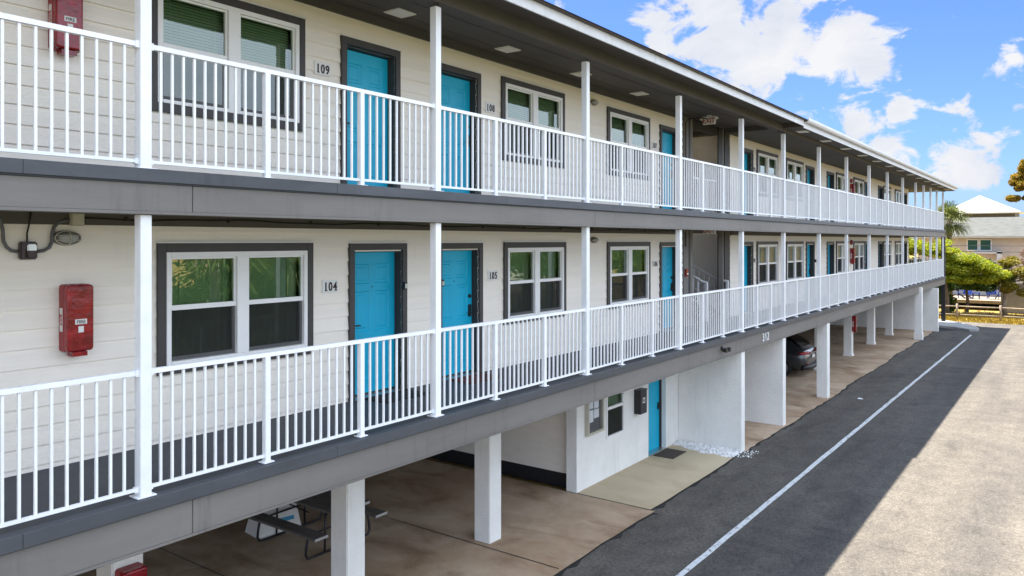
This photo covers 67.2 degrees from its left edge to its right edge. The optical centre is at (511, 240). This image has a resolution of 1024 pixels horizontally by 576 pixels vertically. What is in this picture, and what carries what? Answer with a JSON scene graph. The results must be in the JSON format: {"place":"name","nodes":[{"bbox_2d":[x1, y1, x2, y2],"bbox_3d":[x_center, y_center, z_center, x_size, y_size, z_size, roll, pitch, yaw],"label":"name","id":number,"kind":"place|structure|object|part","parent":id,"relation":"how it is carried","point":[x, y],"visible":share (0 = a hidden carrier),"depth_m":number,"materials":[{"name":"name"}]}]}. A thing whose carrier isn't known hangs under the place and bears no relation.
{"place":"outdoors","nodes":[
{"label":"outdoors","id":0,"kind":"place"},
{"bbox_2d":[76,459,653,575],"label":"carport floor","id":1,"kind":"structure","parent":0,"point":[558,528],"depth_m":13.11,"materials":[{"name":"concrete"}]},
{"bbox_2d":[245,503,300,538],"bbox_3d":[-4.161,4.828,13.436,0.800,0.460,0.548,0,0,-44],"label":"folding sign","id":2,"kind":"object","parent":1,"relation":"on","point":[290,515],"visible":0.38,"depth_m":13.26,"materials":[{"name":"white plastic"}]},
{"bbox_2d":[248,490,386,559],"bbox_3d":[-3.346,4.688,13.039,1.906,0.740,1.540,0,0,36],"label":"picnic table","id":3,"kind":"object","parent":1,"relation":"on","point":[321,502],"visible":0.57,"depth_m":12.66,"materials":[{"name":"black metal"}]},
{"bbox_2d":[578,444,732,509],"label":"entry pavement","id":4,"kind":"structure","parent":0,"point":[650,482],"depth_m":16.35,"materials":[{"name":"beige concrete"}]},
{"bbox_2d":[653,448,685,458],"bbox_3d":[3.739,5.046,18.245,0.500,0.014,0.770,0,0,36],"label":"doormat","id":5,"kind":"object","parent":4,"relation":"on","point":[669,453],"visible":1,"depth_m":18.22,"materials":[{"name":"grey fabric"}]},
{"bbox_2d":[425,254,1023,504],"bbox_3d":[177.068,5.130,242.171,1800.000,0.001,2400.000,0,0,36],"label":"ground","id":6,"kind":"structure","parent":0,"point":[981,310],"depth_m":53.38,"materials":[{"name":"green soil"}]},
{"bbox_2d":[932,200,973,294],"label":"palm tree","id":7,"kind":"object","parent":6,"relation":"on","point":[951,210],"visible":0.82,"depth_m":55.45,"materials":[{"name":"green plant"}]},
{"bbox_2d":[908,237,1012,312],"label":"broadleaf tree","id":8,"kind":"object","parent":6,"relation":"on","point":[971,265],"visible":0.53,"depth_m":52.30,"materials":[{"name":"green plant"}]},
{"bbox_2d":[909,217,1023,304],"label":"tan house","id":9,"kind":"structure","parent":6,"relation":"on","point":[995,238],"depth_m":61.51,"materials":[{"name":"beige"}]},
{"bbox_2d":[958,290,971,297],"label":"garden chair","id":10,"kind":"object","parent":9,"relation":"on","point":[969,293],"visible":0.46,"depth_m":58.61,"materials":[{"name":"blue plastic"}]},
{"bbox_2d":[967,239,978,250],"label":"window","id":11,"kind":"structure","parent":9,"relation":"in","point":[969,241],"depth_m":62.01,"materials":[{"name":"green glass"}]},
{"bbox_2d":[979,239,991,250],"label":"window","id":12,"kind":"structure","parent":9,"relation":"in","point":[985,244],"depth_m":61.52,"materials":[{"name":"green glass"}]},
{"bbox_2d":[986,290,998,299],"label":"garden chair","id":13,"kind":"object","parent":9,"relation":"on","point":[988,293],"visible":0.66,"depth_m":57.91,"materials":[{"name":"blue plastic"}]},
{"bbox_2d":[935,258,1017,312],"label":"broadleaf tree","id":14,"kind":"object","parent":6,"relation":"on","point":[977,287],"visible":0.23,"depth_m":53.86,"materials":[{"name":"green plant"}]},
{"bbox_2d":[939,304,1023,320],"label":"split rail fence","id":15,"kind":"object","parent":6,"relation":"on","point":[1000,308],"visible":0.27,"depth_m":49.14,"materials":[{"name":"brown wood"}]},
{"bbox_2d":[952,196,1023,217],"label":"white roofed house","id":16,"kind":"structure","parent":6,"relation":"on","point":[979,206],"depth_m":96.19,"materials":[{"name":"metal"}]},
{"bbox_2d":[988,256,1023,314],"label":"flowering shrub","id":17,"kind":"object","parent":6,"relation":"on","point":[1008,288],"visible":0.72,"depth_m":52.20,"materials":[{"name":"green plant"}]},
{"bbox_2d":[998,250,1023,282],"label":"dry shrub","id":18,"kind":"object","parent":6,"relation":"on","point":[1021,253],"visible":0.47,"depth_m":54.89,"materials":[{"name":"plant"}]},
{"bbox_2d":[1001,283,1023,313],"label":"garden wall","id":19,"kind":"structure","parent":6,"relation":"on","point":[1014,300],"depth_m":54.18,"materials":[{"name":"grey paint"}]},
{"bbox_2d":[1005,158,1023,202],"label":"pine tree","id":20,"kind":"object","parent":6,"relation":"on","point":[1016,180],"visible":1,"depth_m":50.79,"materials":[{"name":"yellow plant"}]},
{"bbox_2d":[545,0,1023,239],"label":"sky","id":21,"kind":"structure","parent":0,"point":[936,87],"materials":[{"name":"blue"}]},
{"bbox_2d":[562,321,1023,575],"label":"parking lot","id":22,"kind":"structure","parent":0,"point":[923,475],"depth_m":15.65,"materials":[{"name":"grey asphalt"}]},
{"bbox_2d":[0,0,958,575],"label":"motel building","id":23,"kind":"structure","parent":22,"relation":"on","point":[220,374],"depth_m":10.28,"materials":[{"name":"beige paint"}]},
{"bbox_2d":[0,217,18,252],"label":"conduit","id":24,"kind":"object","parent":23,"relation":"attached to","point":[7,247],"visible":1,"depth_m":7.12,"materials":[{"name":"grey plastic"}]},
{"bbox_2d":[18,242,36,259],"bbox_3d":[-4.574,0.095,7.284,0.090,0.170,0.150,0,0,36],"label":"control box","id":25,"kind":"object","parent":23,"relation":"attached to","point":[27,250],"visible":1,"depth_m":7.26,"materials":[{"name":"metal"}]},
{"bbox_2d":[26,212,31,241],"bbox_3d":[-4.573,-0.135,7.298,0.054,0.294,0.028,0,0,-4],"label":"cable","id":26,"kind":"object","parent":23,"relation":"attached to","point":[28,227],"visible":0.85,"depth_m":7.29,"materials":[{"name":"black plastic"}]},
{"bbox_2d":[37,218,69,252],"bbox_3d":[-4.454,-0.049,7.474,0.046,0.341,0.292,0,0,40],"label":"conduit","id":27,"kind":"object","parent":23,"relation":"attached to","point":[51,242],"visible":1,"depth_m":7.46,"materials":[{"name":"grey plastic"}]},
{"bbox_2d":[48,0,82,57],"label":"fire extinguisher cabinet","id":28,"kind":"object","parent":23,"relation":"attached to","point":[68,13],"visible":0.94,"depth_m":7.46,"materials":[{"name":"red plastic"}]},
{"bbox_2d":[54,230,81,245],"bbox_3d":[-4.351,-0.025,7.554,0.130,0.151,0.262,0,0,36],"label":"wall lamp","id":29,"kind":"object","parent":23,"relation":"attached to","point":[65,237],"visible":1,"depth_m":7.52,"materials":[{"name":"grey glass"}]},
{"bbox_2d":[59,283,92,356],"bbox_3d":[-4.293,0.782,7.595,0.176,0.705,0.266,0,0,36],"label":"fire extinguisher cabinet","id":30,"kind":"object","parent":23,"relation":"attached to","point":[75,320],"visible":1,"depth_m":7.53,"materials":[{"name":"red plastic"}]},
{"bbox_2d":[69,213,83,225],"bbox_3d":[-4.305,-0.207,7.619,0.064,0.125,0.120,0,0,36],"label":"junction box","id":31,"kind":"object","parent":23,"relation":"attached to","point":[76,219],"visible":1,"depth_m":7.58,"materials":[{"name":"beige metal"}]},
{"bbox_2d":[115,562,146,575],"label":"fire extinguisher cabinet","id":32,"kind":"object","parent":23,"relation":"attached to","point":[136,569],"visible":1,"depth_m":7.84,"materials":[{"name":"red plastic"}]},
{"bbox_2d":[152,0,306,131],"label":"window","id":33,"kind":"structure","parent":23,"relation":"in","point":[239,31],"depth_m":9.04,"materials":[{"name":"glass"}]},
{"bbox_2d":[155,242,314,375],"bbox_3d":[-3.288,0.743,9.236,0.228,1.454,2.134,0,0,36],"label":"window","id":34,"kind":"structure","parent":23,"relation":"in","point":[215,300],"depth_m":9.11,"materials":[{"name":"white plastic"}]},
{"bbox_2d":[314,60,330,76],"bbox_3d":[-2.503,-2.270,10.179,0.016,0.170,0.270,0,0,36],"label":"room number sign","id":35,"kind":"object","parent":23,"relation":"attached to","point":[322,68],"visible":1,"depth_m":10.17,"materials":[{"name":"white plastic"}]},
{"bbox_2d":[322,279,337,292],"bbox_3d":[-2.426,0.610,10.284,0.016,0.170,0.270,0,0,36],"label":"room number sign","id":36,"kind":"object","parent":23,"relation":"attached to","point":[329,286],"visible":1,"depth_m":10.27,"materials":[{"name":"white plastic"}]},
{"bbox_2d":[340,34,400,187],"bbox_3d":[-2.054,-1.702,10.935,0.235,2.183,1.144,0,0,36],"label":"door","id":37,"kind":"structure","parent":23,"relation":"in","point":[361,68],"depth_m":11.05,"materials":[{"name":"teal paint"}]},
{"bbox_2d":[85,217,669,231],"bbox_3d":[-0.019,-0.225,13.517,0.020,0.048,14.400,0,0,36],"label":"cable","id":38,"kind":"object","parent":23,"relation":"attached to","point":[229,220],"visible":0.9,"depth_m":10.21,"materials":[{"name":"black plastic"}]},
{"bbox_2d":[348,242,407,401],"bbox_3d":[-1.971,1.119,11.048,0.235,2.183,1.144,0,0,36],"label":"door","id":39,"kind":"structure","parent":23,"relation":"in","point":[375,291],"depth_m":11.17,"materials":[{"name":"teal paint"}]},
{"bbox_2d":[365,389,429,402],"bbox_3d":[-1.623,2.202,10.911,0.460,0.014,0.860,0,0,36],"label":"doormat","id":40,"kind":"object","parent":23,"relation":"on","point":[399,396],"visible":0.65,"depth_m":10.90,"materials":[{"name":"fabric"}]},
{"bbox_2d":[384,8,415,17],"bbox_3d":[-1.565,-3.179,10.770,0.290,0.018,0.350,0,0,36],"label":"ceiling light","id":41,"kind":"object","parent":23,"relation":"attached to","point":[399,12],"visible":1,"depth_m":10.75,"materials":[{"name":"white plastic"}]},
{"bbox_2d":[403,282,407,288],"bbox_3d":[-1.576,0.665,11.360,0.050,0.110,0.070,0,0,36],"label":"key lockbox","id":42,"kind":"object","parent":23,"relation":"attached to","point":[405,285],"visible":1,"depth_m":11.33,"materials":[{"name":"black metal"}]},
{"bbox_2d":[441,62,481,193],"bbox_3d":[-0.930,-1.702,12.473,0.235,2.183,1.144,0,0,36],"label":"door","id":43,"kind":"structure","parent":23,"relation":"in","point":[458,91],"depth_m":12.65,"materials":[{"name":"teal paint"}]},
{"bbox_2d":[441,242,483,380],"bbox_3d":[-0.900,1.119,12.513,0.235,2.183,1.144,0,0,36],"label":"door","id":44,"kind":"structure","parent":23,"relation":"in","point":[459,273],"depth_m":12.69,"materials":[{"name":"teal paint"}]},
{"bbox_2d":[451,373,499,383],"bbox_3d":[-0.574,2.202,12.312,0.460,0.014,0.800,0,0,36],"label":"doormat","id":45,"kind":"object","parent":23,"relation":"on","point":[475,378],"visible":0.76,"depth_m":12.25,"materials":[{"name":"grey fabric"}]},
{"bbox_2d":[485,102,494,113],"bbox_3d":[-0.366,-2.260,13.101,0.016,0.170,0.270,0,0,36],"label":"room number sign","id":46,"kind":"object","parent":23,"relation":"attached to","point":[489,107],"visible":1,"depth_m":13.08,"materials":[{"name":"white plastic"}]},
{"bbox_2d":[488,270,497,280],"bbox_3d":[-0.325,0.595,13.158,0.016,0.170,0.270,0,0,36],"label":"room number sign","id":47,"kind":"object","parent":23,"relation":"attached to","point":[492,274],"visible":1,"depth_m":13.15,"materials":[{"name":"white plastic"}]},
{"bbox_2d":[494,45,520,52],"bbox_3d":[-0.072,-3.179,12.812,0.290,0.018,0.350,0,0,36],"label":"ceiling light","id":48,"kind":"object","parent":23,"relation":"attached to","point":[508,49],"visible":1,"depth_m":12.78,"materials":[{"name":"white plastic"}]},
{"bbox_2d":[500,75,565,168],"bbox_3d":[0.350,-2.132,14.213,0.228,1.464,2.064,0,0,36],"label":"window","id":49,"kind":"structure","parent":23,"relation":"in","point":[524,102],"depth_m":14.09,"materials":[{"name":"white glass"}]},
{"bbox_2d":[503,241,566,324],"bbox_3d":[0.386,0.743,14.261,0.228,1.454,2.044,0,0,36],"label":"window","id":50,"kind":"structure","parent":23,"relation":"in","point":[531,286],"depth_m":14.14,"materials":[{"name":"white plastic"}]},
{"bbox_2d":[570,71,591,76],"bbox_3d":[1.315,-3.179,14.709,0.290,0.018,0.350,0,0,36],"label":"ceiling light","id":51,"kind":"object","parent":23,"relation":"attached to","point":[578,74],"visible":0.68,"depth_m":14.64,"materials":[{"name":"white plastic"}]},
{"bbox_2d":[585,399,603,436],"bbox_3d":[1.708,3.505,15.896,0.090,0.950,0.660,0,0,36],"label":"notice board","id":52,"kind":"object","parent":23,"relation":"attached to","point":[594,417],"visible":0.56,"depth_m":15.93,"materials":[{"name":"beige metal"}]},
{"bbox_2d":[591,237,597,242],"bbox_3d":[1.720,-0.010,15.875,0.110,0.129,0.223,0,0,36],"label":"wall lamp","id":53,"kind":"object","parent":23,"relation":"attached to","point":[594,239],"visible":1,"depth_m":15.83,"materials":[{"name":"beige paint"}]},
{"bbox_2d":[591,99,598,105],"bbox_3d":[1.720,-2.850,15.875,0.110,0.129,0.223,0,0,36],"label":"wall lamp","id":54,"kind":"object","parent":23,"relation":"attached to","point":[594,102],"visible":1,"depth_m":15.83,"materials":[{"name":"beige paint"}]},
{"bbox_2d":[606,392,623,438],"bbox_3d":[2.193,3.665,16.694,0.144,1.110,0.780,0,0,36],"label":"window","id":55,"kind":"structure","parent":23,"relation":"in","point":[614,410],"depth_m":16.70,"materials":[{"name":"white plastic"}]},
{"bbox_2d":[606,241,650,309],"bbox_3d":[2.558,0.743,17.232,0.228,1.454,2.064,0,0,36],"label":"window","id":56,"kind":"structure","parent":23,"relation":"in","point":[626,280],"depth_m":17.12,"materials":[{"name":"white plastic"}]},
{"bbox_2d":[607,106,649,180],"bbox_3d":[2.552,-2.132,17.224,0.228,1.464,2.044,0,0,36],"label":"window","id":57,"kind":"structure","parent":23,"relation":"in","point":[624,127],"depth_m":17.12,"materials":[{"name":"white glass"}]},
{"bbox_2d":[630,91,648,95],"bbox_3d":[2.761,-3.179,16.687,0.290,0.018,0.350,0,0,36],"label":"ceiling light","id":58,"kind":"object","parent":23,"relation":"attached to","point":[641,93],"visible":1,"depth_m":16.62,"materials":[{"name":"white plastic"}]},
{"bbox_2d":[634,388,647,414],"bbox_3d":[2.924,3.647,17.484,0.180,0.545,0.340,0,0,36],"label":"mail box","id":59,"kind":"object","parent":23,"relation":"attached to","point":[640,401],"visible":1,"depth_m":17.39,"materials":[{"name":"black metal"}]},
{"bbox_2d":[652,141,656,148],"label":"room number sign","id":60,"kind":"object","parent":23,"relation":"attached to","point":[654,145],"visible":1,"depth_m":18.20,"materials":[{"name":"white plastic"}]},
{"bbox_2d":[652,260,657,266],"bbox_3d":[3.394,0.550,18.244,0.016,0.170,0.270,0,0,36],"label":"room number sign","id":61,"kind":"object","parent":23,"relation":"attached to","point":[654,263],"visible":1,"depth_m":18.23,"materials":[{"name":"white plastic"}]},
{"bbox_2d":[649,379,663,455],"bbox_3d":[3.387,4.027,18.451,0.208,2.085,0.944,0,0,36],"label":"door","id":62,"kind":"structure","parent":23,"relation":"in","point":[655,388],"depth_m":18.69,"materials":[{"name":"teal paint"}]},
{"bbox_2d":[659,242,674,332],"bbox_3d":[3.804,1.119,18.947,0.235,2.183,1.144,0,0,36],"label":"door","id":63,"kind":"structure","parent":23,"relation":"in","point":[666,254],"depth_m":19.09,"materials":[{"name":"teal paint"}]},
{"bbox_2d":[659,124,674,208],"bbox_3d":[3.804,-1.702,18.947,0.235,2.183,1.144,0,0,36],"label":"door","id":64,"kind":"structure","parent":23,"relation":"in","point":[667,138],"depth_m":19.08,"materials":[{"name":"teal paint"}]},
{"bbox_2d":[685,118,706,180],"bbox_3d":[4.704,-2.321,19.573,0.588,1.602,0.048,0,0,2],"label":"cable","id":65,"kind":"object","parent":23,"relation":"attached to","point":[685,142],"visible":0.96,"depth_m":19.58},
{"bbox_2d":[700,115,717,124],"bbox_3d":[5.007,-3.068,19.554,0.472,0.240,0.080,0,0,36],"label":"exit sign","id":66,"kind":"object","parent":23,"relation":"hanging from","point":[710,119],"visible":1,"depth_m":19.53,"materials":[{"name":"white plastic"}]},
{"bbox_2d":[703,230,715,233],"bbox_3d":[5.007,-0.287,19.554,0.472,0.240,0.080,0,0,36],"label":"exit sign","id":67,"kind":"object","parent":23,"relation":"hanging from","point":[708,232],"visible":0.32,"depth_m":19.53,"materials":[{"name":"white plastic"}]},
{"bbox_2d":[721,346,730,352],"bbox_3d":[4.777,2.438,17.257,0.170,0.134,0.310,0,0,36],"label":"flood light","id":68,"kind":"object","parent":23,"relation":"attached to","point":[726,350],"visible":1,"depth_m":17.23,"materials":[{"name":"black metal"}]},
{"bbox_2d":[744,241,753,313],"bbox_3d":[7.038,1.119,23.371,0.235,2.183,1.144,0,0,36],"label":"door","id":69,"kind":"structure","parent":23,"relation":"in","point":[748,263],"depth_m":23.72,"materials":[{"name":"teal paint"}]},
{"bbox_2d":[744,147,753,215],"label":"door","id":70,"kind":"structure","parent":23,"relation":"in","point":[747,156],"depth_m":23.69,"materials":[{"name":"teal paint"}]},
{"bbox_2d":[762,332,768,341],"bbox_3d":[6.509,2.467,19.749,0.016,0.204,0.481,0,0,36],"label":"house number","id":71,"kind":"object","parent":23,"relation":"attached to","point":[765,336],"visible":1,"depth_m":19.74,"materials":[{"name":"white paint"}]},
{"bbox_2d":[756,241,777,286],"bbox_3d":[8.200,0.743,24.949,0.228,1.454,2.124,0,0,36],"label":"window","id":72,"kind":"structure","parent":23,"relation":"in","point":[766,270],"depth_m":24.84,"materials":[{"name":"white plastic"}]},
{"bbox_2d":[756,149,777,197],"bbox_3d":[8.200,-2.132,24.949,0.228,1.464,2.124,0,0,36],"label":"window","id":73,"kind":"structure","parent":23,"relation":"in","point":[764,159],"depth_m":24.84,"materials":[{"name":"white glass"}]},
{"bbox_2d":[786,241,803,282],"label":"window","id":74,"kind":"structure","parent":23,"relation":"in","point":[794,266],"depth_m":27.29,"materials":[{"name":"white plastic"}]},
{"bbox_2d":[786,157,803,201],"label":"window","id":75,"kind":"structure","parent":23,"relation":"in","point":[792,165],"depth_m":27.32,"materials":[{"name":"white plastic"}]},
{"bbox_2d":[805,241,814,277],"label":"door","id":76,"kind":"structure","parent":23,"relation":"in","point":[809,253],"depth_m":29.30,"materials":[{"name":"teal paint"}]},
{"bbox_2d":[805,165,814,219],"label":"door","id":77,"kind":"structure","parent":23,"relation":"in","point":[810,170],"depth_m":29.30,"materials":[{"name":"teal paint"}]},
{"bbox_2d":[826,241,834,274],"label":"door","id":78,"kind":"structure","parent":23,"relation":"in","point":[830,248],"depth_m":31.71,"materials":[{"name":"teal paint"}]},
{"bbox_2d":[826,171,834,221],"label":"door","id":79,"kind":"structure","parent":23,"relation":"in","point":[830,176],"depth_m":31.69,"materials":[{"name":"teal paint"}]},
{"bbox_2d":[836,241,848,272],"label":"window","id":80,"kind":"structure","parent":23,"relation":"in","point":[839,244],"depth_m":32.82,"materials":[{"name":"white plastic"}]},
{"bbox_2d":[836,172,848,191],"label":"window","id":81,"kind":"structure","parent":23,"relation":"in","point":[839,176],"depth_m":32.82,"materials":[{"name":"white plastic"}]},
{"bbox_2d":[850,248,854,263],"bbox_3d":[15.096,0.693,34.113,0.176,0.705,0.266,0,0,36],"label":"fire extinguisher cabinet","id":82,"kind":"object","parent":23,"relation":"attached to","point":[852,255],"visible":1,"depth_m":34.02,"materials":[{"name":"red plastic"}]},
{"bbox_2d":[850,184,854,193],"bbox_3d":[15.096,-2.158,34.113,0.176,0.705,0.266,0,0,36],"label":"fire extinguisher cabinet","id":83,"kind":"object","parent":23,"relation":"attached to","point":[852,188],"visible":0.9,"depth_m":34.02,"materials":[{"name":"red plastic"}]},
{"bbox_2d":[852,316,856,331],"bbox_3d":[14.999,3.652,33.713,0.176,0.705,0.266,0,0,36],"label":"fire extinguisher cabinet","id":84,"kind":"object","parent":23,"relation":"attached to","point":[854,323],"visible":1,"depth_m":33.62,"materials":[{"name":"red plastic"}]},
{"bbox_2d":[853,241,863,270],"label":"window","id":85,"kind":"structure","parent":23,"relation":"in","point":[859,260],"depth_m":35.39,"materials":[{"name":"grey glass"}]},
{"bbox_2d":[853,177,863,195],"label":"window","id":86,"kind":"structure","parent":23,"relation":"in","point":[856,181],"depth_m":35.39,"materials":[{"name":"white plastic"}]},
{"bbox_2d":[860,241,866,268],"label":"door","id":87,"kind":"structure","parent":23,"relation":"in","point":[865,247],"depth_m":36.45,"materials":[{"name":"teal paint"}]},
{"bbox_2d":[860,181,866,223],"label":"door","id":88,"kind":"structure","parent":23,"relation":"in","point":[865,187],"depth_m":36.45,"materials":[{"name":"teal paint"}]},
{"bbox_2d":[878,241,882,267],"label":"door","id":89,"kind":"structure","parent":23,"relation":"in","point":[880,246],"depth_m":39.78,"materials":[{"name":"teal paint"}]},
{"bbox_2d":[878,185,882,224],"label":"door","id":90,"kind":"structure","parent":23,"relation":"in","point":[880,191],"depth_m":39.75,"materials":[{"name":"teal paint"}]},
{"bbox_2d":[881,185,891,201],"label":"window","id":91,"kind":"structure","parent":23,"relation":"in","point":[884,187],"depth_m":41.10,"materials":[{"name":"white plastic"}]},
{"bbox_2d":[883,241,891,266],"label":"window","id":92,"kind":"structure","parent":23,"relation":"in","point":[884,242],"depth_m":41.04,"materials":[{"name":"grey glass"}]},
{"bbox_2d":[893,241,900,264],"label":"window","id":93,"kind":"structure","parent":23,"relation":"in","point":[897,255],"depth_m":43.29,"materials":[{"name":"grey glass"}]},
{"bbox_2d":[895,189,900,202],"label":"window","id":94,"kind":"structure","parent":23,"relation":"in","point":[897,191],"depth_m":43.29,"materials":[{"name":"white plastic"}]},
{"bbox_2d":[904,241,906,263],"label":"door","id":95,"kind":"structure","parent":23,"relation":"in","point":[905,242],"depth_m":45.47,"materials":[{"name":"teal paint"}]},
{"bbox_2d":[904,192,906,226],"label":"door","id":96,"kind":"structure","parent":23,"relation":"in","point":[905,194],"depth_m":45.47,"materials":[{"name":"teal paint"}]},
{"bbox_2d":[673,440,758,457],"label":"gravel","id":97,"kind":"structure","parent":22,"relation":"on","point":[712,449],"depth_m":18.47,"materials":[{"name":"white gravel"}]},
{"bbox_2d":[554,332,932,575],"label":"pavement seam","id":98,"kind":"object","parent":22,"relation":"on","point":[577,562],"visible":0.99,"depth_m":15.70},
{"bbox_2d":[676,335,971,575],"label":"parking line","id":99,"kind":"object","parent":22,"relation":"on","point":[709,551],"visible":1,"depth_m":15.89,"materials":[{"name":"white paint"}]},
{"bbox_2d":[939,327,952,330],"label":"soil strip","id":100,"kind":"object","parent":22,"relation":"on","point":[943,329],"visible":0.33,"depth_m":43.85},
{"bbox_2d":[939,319,978,331],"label":"kerb","id":101,"kind":"structure","parent":22,"relation":"on","point":[956,325],"depth_m":44.64,"materials":[{"name":"concrete"}]},
{"bbox_2d":[744,325,931,450],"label":"carport floor","id":102,"kind":"structure","parent":0,"point":[857,365],"depth_m":30.19,"materials":[{"name":"concrete"}]},
{"bbox_2d":[786,334,816,375],"bbox_3d":[9.448,4.252,30.256,4.785,1.623,1.970,0,0,36],"label":"parked car","id":103,"kind":"object","parent":102,"relation":"on","point":[801,352],"visible":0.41,"depth_m":28.52,"materials":[{"name":"grey paint"}]},
{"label":"rear window","id":104,"kind":"part","parent":103,"relation":"part of","materials":[{"name":"black glass"}]},
{"bbox_2d":[939,304,1023,324],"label":"grass","id":105,"kind":"structure","parent":0,"point":[961,318],"depth_m":49.56,"materials":[{"name":"yellow plant"}]}
]}

